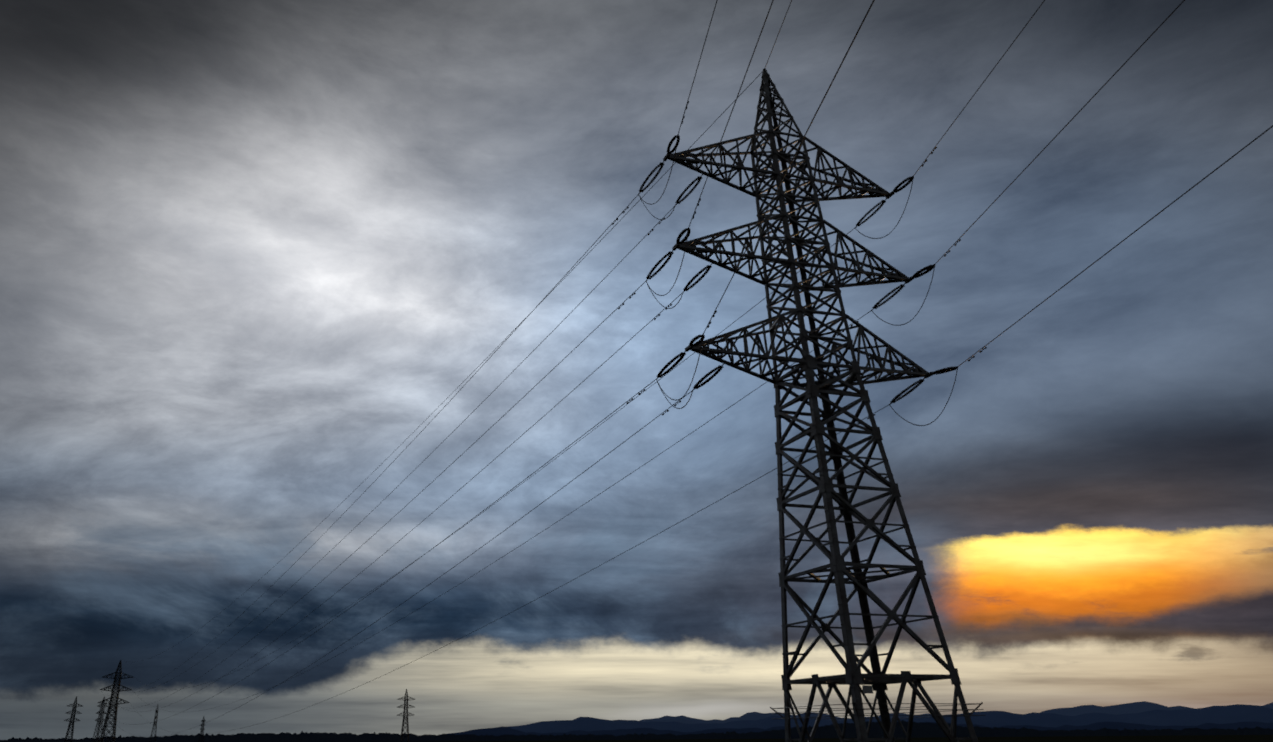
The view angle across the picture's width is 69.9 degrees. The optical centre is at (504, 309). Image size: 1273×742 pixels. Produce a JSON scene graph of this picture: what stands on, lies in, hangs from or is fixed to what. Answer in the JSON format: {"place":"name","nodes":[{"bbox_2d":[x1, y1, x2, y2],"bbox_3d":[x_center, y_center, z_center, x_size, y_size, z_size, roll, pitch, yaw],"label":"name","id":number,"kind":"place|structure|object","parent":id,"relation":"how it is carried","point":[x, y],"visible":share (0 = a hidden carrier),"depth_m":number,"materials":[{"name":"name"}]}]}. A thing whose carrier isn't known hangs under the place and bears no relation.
{"place":"outdoors","nodes":[
{"label":"outdoors","id":0,"kind":"place"},
{"bbox_2d":[149,705,157,741],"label":"pylon","id":1,"kind":"object","parent":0,"point":[156,712],"visible":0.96,"depth_m":795.57,"materials":[{"name":"grey metal"}]},
{"bbox_2d":[198,717,204,741],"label":"pylon","id":2,"kind":"object","parent":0,"point":[201,729],"visible":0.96,"depth_m":1125.15,"materials":[{"name":"grey metal"}]},
{"bbox_2d":[0,0,1272,739],"label":"sky","id":3,"kind":"structure","parent":0,"point":[251,251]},
{"bbox_2d":[447,735,1272,741],"bbox_3d":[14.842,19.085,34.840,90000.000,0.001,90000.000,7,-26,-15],"label":"ground","id":4,"kind":"structure","parent":0,"point":[1222,738],"depth_m":545.12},
{"bbox_2d":[64,696,81,741],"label":"pylon","id":5,"kind":"object","parent":4,"relation":"on","point":[71,720],"visible":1,"depth_m":657.76,"materials":[{"name":"grey metal"}]},
{"bbox_2d":[92,697,107,741],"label":"pylon","id":6,"kind":"object","parent":4,"relation":"on","point":[100,721],"visible":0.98,"depth_m":781.91,"materials":[{"name":"grey metal"}]},
{"bbox_2d":[98,660,133,741],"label":"pylon line","id":7,"kind":"object","parent":4,"relation":"on","point":[117,679],"visible":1,"depth_m":399.88,"materials":[{"name":"grey metal"}]},
{"bbox_2d":[397,689,415,741],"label":"pylon","id":8,"kind":"object","parent":4,"relation":"on","point":[405,698],"visible":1,"depth_m":724.54,"materials":[{"name":"grey metal"}]},
{"bbox_2d":[0,720,1272,741],"bbox_3d":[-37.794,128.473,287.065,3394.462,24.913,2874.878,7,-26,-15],"label":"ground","id":9,"kind":"structure","parent":4,"relation":"on","point":[925,729],"depth_m":1266.61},
{"bbox_2d":[663,68,984,741],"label":"pylon","id":10,"kind":"object","parent":4,"relation":"on","point":[876,679],"visible":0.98,"depth_m":41.55,"materials":[{"name":"metal"}]},
{"bbox_2d":[100,0,1272,736],"bbox_3d":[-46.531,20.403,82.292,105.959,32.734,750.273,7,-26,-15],"label":"conductors","id":11,"kind":"object","parent":10,"relation":"attached to","point":[658,314],"visible":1,"depth_m":51.10,"materials":[{"name":"grey"}]},
{"bbox_2d":[638,134,957,425],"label":"insulator strings","id":12,"kind":"object","parent":10,"relation":"attached to","point":[719,368],"visible":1,"depth_m":44.88,"materials":[{"name":"grey"}]},
{"bbox_2d":[640,701,1272,723],"bbox_3d":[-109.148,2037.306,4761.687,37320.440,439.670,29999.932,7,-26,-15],"label":"mountains","id":13,"kind":"structure","parent":4,"relation":"on","point":[1135,707],"depth_m":13658.16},
{"bbox_2d":[448,721,1272,735],"bbox_3d":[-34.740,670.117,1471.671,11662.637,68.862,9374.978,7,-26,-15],"label":"hills","id":14,"kind":"structure","parent":0,"point":[502,730],"depth_m":4626.02,"materials":[{"name":"black"}]},
{"bbox_2d":[508,704,1272,733],"bbox_3d":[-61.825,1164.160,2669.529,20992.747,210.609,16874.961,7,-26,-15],"label":"mountains","id":15,"kind":"structure","parent":0,"point":[1235,713],"depth_m":7721.24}
]}

